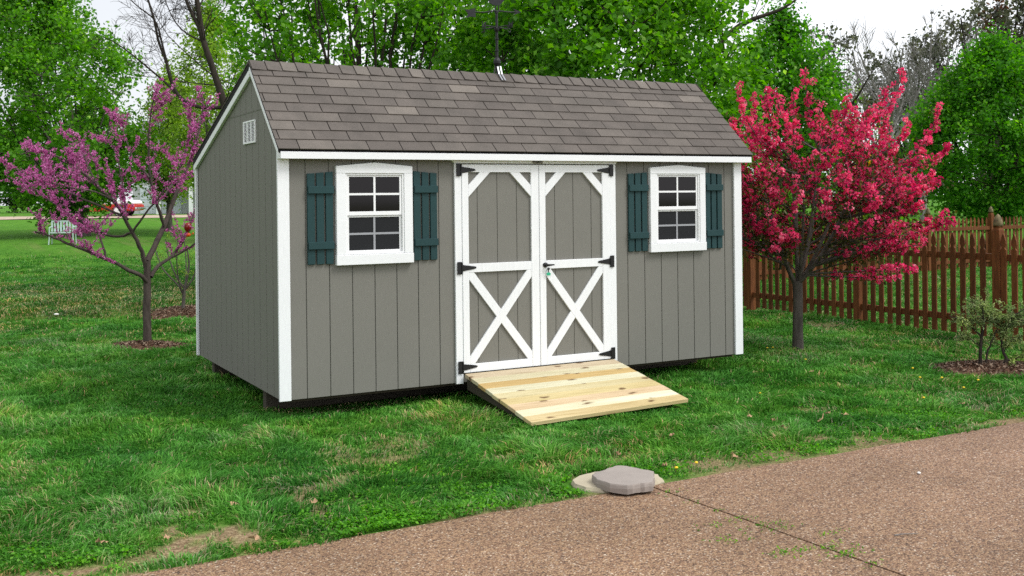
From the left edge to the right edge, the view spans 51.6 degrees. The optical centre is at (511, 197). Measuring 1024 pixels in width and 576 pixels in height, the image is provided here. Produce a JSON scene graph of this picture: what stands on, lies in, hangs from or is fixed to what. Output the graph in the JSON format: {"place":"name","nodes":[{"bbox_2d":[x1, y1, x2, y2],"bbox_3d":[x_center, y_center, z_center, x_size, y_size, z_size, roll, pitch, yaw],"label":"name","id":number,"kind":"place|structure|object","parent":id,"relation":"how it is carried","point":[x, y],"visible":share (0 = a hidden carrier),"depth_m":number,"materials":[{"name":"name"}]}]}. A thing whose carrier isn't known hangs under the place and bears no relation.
{"place":"outdoors","nodes":[
{"label":"outdoors","id":0,"kind":"place"},
{"bbox_2d":[0,215,190,219],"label":"neighbour drive","id":1,"kind":"structure","parent":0,"point":[113,216],"depth_m":64.50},
{"bbox_2d":[68,198,145,215],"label":"parked car","id":2,"kind":"object","parent":1,"relation":"on","point":[138,205],"visible":0.25,"depth_m":65.16,"materials":[{"name":"red paint"}]},
{"bbox_2d":[0,0,1022,205],"label":"sky","id":3,"kind":"structure","parent":0,"point":[903,17],"materials":[{"name":"white"}]},
{"bbox_2d":[0,195,1023,575],"bbox_3d":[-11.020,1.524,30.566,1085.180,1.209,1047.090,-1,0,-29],"label":"ground","id":4,"kind":"structure","parent":0,"point":[20,237],"depth_m":8.57,"materials":[{"name":"green plant"}]},
{"bbox_2d":[0,123,39,212],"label":"distant tree","id":5,"kind":"object","parent":4,"relation":"on","point":[8,202],"visible":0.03,"depth_m":95.81,"materials":[{"name":"green plant"}]},
{"bbox_2d":[48,220,76,244],"bbox_3d":[-15.837,1.228,37.300,0.869,0.862,0.457,-1,0,-9],"label":"garden bench","id":6,"kind":"object","parent":4,"relation":"on","point":[64,221],"visible":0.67,"depth_m":37.46,"materials":[{"name":"grey paint"}]},
{"bbox_2d":[0,0,175,236],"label":"leafy tree","id":7,"kind":"object","parent":4,"relation":"on","point":[51,28],"visible":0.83,"depth_m":41.84,"materials":[{"name":"green plant"}]},
{"bbox_2d":[43,112,132,211],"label":"distant tree","id":8,"kind":"object","parent":4,"relation":"on","point":[100,151],"visible":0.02,"depth_m":93.55,"materials":[{"name":"green plant"}]},
{"bbox_2d":[0,77,219,340],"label":"blossom tree","id":9,"kind":"object","parent":4,"relation":"on","point":[45,181],"visible":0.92,"depth_m":13.45,"materials":[{"name":"purple plant"}]},
{"bbox_2d":[184,223,193,238],"bbox_3d":[-4.252,0.355,13.906,0.101,0.362,0.113,-1,0,24],"label":"bird feeder","id":10,"kind":"object","parent":9,"relation":"hanging from","point":[187,227],"visible":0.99,"depth_m":13.87,"materials":[{"name":"red plastic"}]},
{"bbox_2d":[110,339,189,350],"bbox_3d":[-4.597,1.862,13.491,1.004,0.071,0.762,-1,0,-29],"label":"mulch bed","id":11,"kind":"object","parent":4,"relation":"on","point":[140,346],"visible":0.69,"depth_m":13.27,"materials":[{"name":"brown wood"}]},
{"bbox_2d":[121,59,205,230],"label":"leafy tree","id":12,"kind":"object","parent":4,"relation":"on","point":[165,174],"visible":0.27,"depth_m":45.50,"materials":[{"name":"green plant"}]},
{"bbox_2d":[142,304,195,319],"bbox_3d":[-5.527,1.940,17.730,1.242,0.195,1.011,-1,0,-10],"label":"mulch bed","id":13,"kind":"object","parent":4,"relation":"on","point":[160,316],"visible":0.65,"depth_m":17.53,"materials":[{"name":"brown wood"}]},
{"bbox_2d":[133,120,213,213],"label":"house","id":14,"kind":"structure","parent":4,"relation":"on","point":[189,207],"depth_m":73.96,"materials":[{"name":"grey"}]},
{"bbox_2d":[140,186,155,213],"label":"garage door","id":15,"kind":"structure","parent":14,"relation":"in","point":[146,203],"depth_m":73.93,"materials":[{"name":"grey paint"}]},
{"bbox_2d":[162,192,181,213],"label":"garage door","id":16,"kind":"structure","parent":14,"relation":"in","point":[178,206],"depth_m":73.93,"materials":[{"name":"grey paint"}]},
{"bbox_2d":[156,232,195,308],"bbox_3d":[-5.573,1.269,17.821,0.725,1.410,0.763,-1,0,33],"label":"bare shrub","id":17,"kind":"object","parent":4,"relation":"on","point":[185,286],"visible":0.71,"depth_m":17.79,"materials":[{"name":"brown plant"}]},
{"bbox_2d":[87,0,265,109],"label":"bare tree","id":18,"kind":"object","parent":4,"relation":"on","point":[198,21],"visible":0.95,"depth_m":29.95,"materials":[{"name":"brown plant"}]},
{"bbox_2d":[145,0,246,202],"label":"leafy tree","id":19,"kind":"object","parent":4,"relation":"on","point":[190,89],"visible":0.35,"depth_m":41.41,"materials":[{"name":"green plant"}]},
{"bbox_2d":[248,534,259,539],"bbox_3d":[-1.374,1.808,5.648,0.066,0.024,0.041,12,-7,-7],"label":"fallen leaf","id":20,"kind":"object","parent":4,"relation":"on","point":[256,536],"visible":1,"depth_m":5.64,"materials":[{"name":"beige plant"}]},
{"bbox_2d":[202,0,364,103],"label":"leafy tree","id":21,"kind":"object","parent":4,"relation":"on","point":[230,21],"visible":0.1,"depth_m":23.51,"materials":[{"name":"green plant"}]},
{"bbox_2d":[206,0,508,95],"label":"leafy tree","id":22,"kind":"object","parent":4,"relation":"on","point":[423,15],"visible":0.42,"depth_m":20.52,"materials":[{"name":"green plant"}]},
{"bbox_2d":[390,0,551,71],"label":"leafy tree","id":23,"kind":"object","parent":4,"relation":"on","point":[427,55],"visible":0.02,"depth_m":22.46,"materials":[{"name":"green plant"}]},
{"bbox_2d":[192,60,752,410],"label":"garden shed","id":24,"kind":"structure","parent":4,"relation":"on","point":[367,233],"depth_m":9.76,"materials":[{"name":"grey paint"}]},
{"bbox_2d":[335,162,413,265],"bbox_3d":[-1.179,0.131,9.090,0.704,0.871,0.049,-1,0,-29],"label":"window","id":25,"kind":"structure","parent":24,"relation":"in","point":[383,191],"depth_m":9.09,"materials":[{"name":"white paint"}]},
{"bbox_2d":[465,0,519,79],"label":"weathervane","id":26,"kind":"object","parent":24,"relation":"on","point":[496,27],"visible":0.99,"depth_m":10.59,"materials":[{"name":"black metal"}]},
{"bbox_2d":[456,164,540,373],"bbox_3d":[-0.119,0.630,9.670,0.850,1.882,0.045,-1,0,-29],"label":"door","id":27,"kind":"structure","parent":24,"relation":"in","point":[499,266],"depth_m":9.69,"materials":[{"name":"grey paint"}]},
{"bbox_2d":[538,165,614,364],"bbox_3d":[0.632,0.622,10.060,0.830,1.882,0.084,-1,0,-29],"label":"door","id":28,"kind":"structure","parent":24,"relation":"in","point":[575,235],"depth_m":10.08,"materials":[{"name":"grey paint"}]},
{"bbox_2d":[648,165,706,251],"bbox_3d":[1.665,0.102,10.649,0.699,0.867,0.049,-1,0,-29],"label":"window","id":29,"kind":"structure","parent":24,"relation":"in","point":[674,189],"depth_m":10.65,"materials":[{"name":"white paint"}]},
{"bbox_2d":[0,391,1023,575],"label":"clover","id":30,"kind":"object","parent":4,"relation":"on","point":[387,523],"visible":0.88,"depth_m":6.29,"materials":[{"name":"green plant"}]},
{"bbox_2d":[465,359,687,425],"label":"ramp","id":31,"kind":"structure","parent":4,"relation":"on","point":[540,395],"depth_m":9.23,"materials":[{"name":"brown wood"}]},
{"bbox_2d":[420,0,792,183],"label":"leafy tree","id":32,"kind":"object","parent":4,"relation":"on","point":[665,40],"visible":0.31,"depth_m":17.39,"materials":[{"name":"green plant"}]},
{"bbox_2d":[571,471,664,492],"bbox_3d":[0.671,1.839,6.862,0.606,0.055,0.422,-1,0,-29],"label":"flagstone","id":33,"kind":"object","parent":4,"relation":"on","point":[584,482],"visible":0.38,"depth_m":6.76,"materials":[{"name":"beige stone"}]},
{"bbox_2d":[592,465,654,494],"bbox_3d":[0.721,1.792,6.744,0.427,0.063,0.460,-1,0,-29],"label":"flagstone","id":34,"kind":"object","parent":33,"relation":"on","point":[620,479],"visible":1,"depth_m":6.63,"materials":[{"name":"grey stone"}]},
{"bbox_2d":[695,0,795,88],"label":"bare tree","id":35,"kind":"object","parent":4,"relation":"on","point":[756,17],"visible":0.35,"depth_m":25.06,"materials":[{"name":"brown plant"}]},
{"bbox_2d":[762,186,824,269],"bbox_3d":[6.435,0.686,25.131,3.367,2.677,2.871,-1,0,-29],"label":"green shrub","id":36,"kind":"object","parent":4,"relation":"on","point":[790,197],"visible":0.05,"depth_m":24.65,"materials":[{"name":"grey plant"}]},
{"bbox_2d":[722,0,869,268],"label":"leafy tree","id":37,"kind":"object","parent":4,"relation":"on","point":[792,52],"visible":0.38,"depth_m":25.89,"materials":[{"name":"green plant"}]},
{"bbox_2d":[743,21,893,213],"bbox_3d":[11.351,-2.583,40.837,4.771,8.760,5.348,-1,0,-13],"label":"budding tree","id":38,"kind":"object","parent":4,"relation":"on","point":[847,45],"visible":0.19,"depth_m":39.93,"materials":[{"name":"green plant"}]},
{"bbox_2d":[726,62,957,350],"bbox_3d":[3.664,0.151,12.299,2.802,3.442,2.539,-1,0,21],"label":"blossom tree","id":39,"kind":"object","parent":4,"relation":"on","point":[892,197],"visible":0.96,"depth_m":12.03,"materials":[{"name":"pink plant"}]},
{"bbox_2d":[799,186,924,261],"bbox_3d":[9.589,0.644,29.057,3.464,2.764,3.438,-1,0,41],"label":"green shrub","id":40,"kind":"object","parent":4,"relation":"on","point":[901,218],"visible":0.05,"depth_m":28.74,"materials":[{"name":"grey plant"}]},
{"bbox_2d":[826,76,900,197],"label":"bare tree","id":41,"kind":"object","parent":4,"relation":"on","point":[876,137],"visible":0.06,"depth_m":45.76,"materials":[{"name":"grey plant"}]},
{"bbox_2d":[742,214,1023,340],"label":"picket fence","id":42,"kind":"object","parent":4,"relation":"on","point":[998,256],"visible":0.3,"depth_m":14.21,"materials":[{"name":"brown wood"}]},
{"bbox_2d":[742,206,1023,279],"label":"picket fence","id":43,"kind":"object","parent":4,"relation":"on","point":[987,227],"visible":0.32,"depth_m":26.03,"materials":[{"name":"brown wood"}]},
{"bbox_2d":[834,19,948,186],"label":"bare tree","id":44,"kind":"object","parent":4,"relation":"on","point":[894,111],"visible":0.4,"depth_m":51.73,"materials":[{"name":"grey plant"}]},
{"bbox_2d":[872,135,915,185],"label":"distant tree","id":45,"kind":"object","parent":4,"relation":"on","point":[894,160],"visible":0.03,"depth_m":88.55,"materials":[{"name":"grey plant"}]},
{"bbox_2d":[842,26,958,216],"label":"bare tree","id":46,"kind":"object","parent":4,"relation":"on","point":[924,37],"visible":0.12,"depth_m":65.91,"materials":[{"name":"grey plant"}]},
{"bbox_2d":[908,150,941,205],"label":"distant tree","id":47,"kind":"object","parent":4,"relation":"on","point":[918,198],"visible":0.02,"depth_m":94.37,"materials":[{"name":"green plant"}]},
{"bbox_2d":[839,7,1013,220],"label":"bare tree","id":48,"kind":"object","parent":4,"relation":"on","point":[929,69],"visible":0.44,"depth_m":57.84,"materials":[{"name":"grey plant"}]},
{"bbox_2d":[887,0,1023,190],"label":"budding tree","id":49,"kind":"object","parent":4,"relation":"on","point":[1017,17],"visible":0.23,"depth_m":61.08,"materials":[{"name":"grey plant"}]},
{"bbox_2d":[888,19,1023,248],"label":"leafy tree","id":50,"kind":"object","parent":4,"relation":"on","point":[990,66],"visible":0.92,"depth_m":32.90,"materials":[{"name":"green plant"}]},
{"bbox_2d":[925,359,1023,377],"bbox_3d":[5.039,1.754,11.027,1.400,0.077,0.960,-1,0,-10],"label":"mulch bed","id":51,"kind":"object","parent":4,"relation":"on","point":[976,369],"visible":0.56,"depth_m":10.79,"materials":[{"name":"brown wood"}]},
{"bbox_2d":[949,288,1023,365],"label":"leafy shrub","id":52,"kind":"object","parent":51,"relation":"on","point":[1004,331],"visible":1,"depth_m":10.98,"materials":[{"name":"green plant"}]},
{"bbox_2d":[971,143,1016,192],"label":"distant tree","id":53,"kind":"object","parent":4,"relation":"on","point":[977,177],"visible":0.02,"depth_m":91.50,"materials":[{"name":"plant"}]},
{"bbox_2d":[976,0,1023,114],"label":"budding tree","id":54,"kind":"object","parent":4,"relation":"on","point":[996,8],"visible":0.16,"depth_m":62.85,"materials":[{"name":"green plant"}]},
{"bbox_2d":[130,488,901,575],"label":"driveway","id":55,"kind":"structure","parent":0,"point":[652,533],"depth_m":5.55,"materials":[{"name":"beige gravel"}]},
{"bbox_2d":[658,488,882,567],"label":"driveway weeds","id":56,"kind":"object","parent":55,"relation":"on","point":[806,549],"visible":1,"depth_m":5.55,"materials":[{"name":"green plant"}]},
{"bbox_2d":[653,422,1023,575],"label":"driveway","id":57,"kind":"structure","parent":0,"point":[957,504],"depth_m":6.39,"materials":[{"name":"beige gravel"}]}
]}

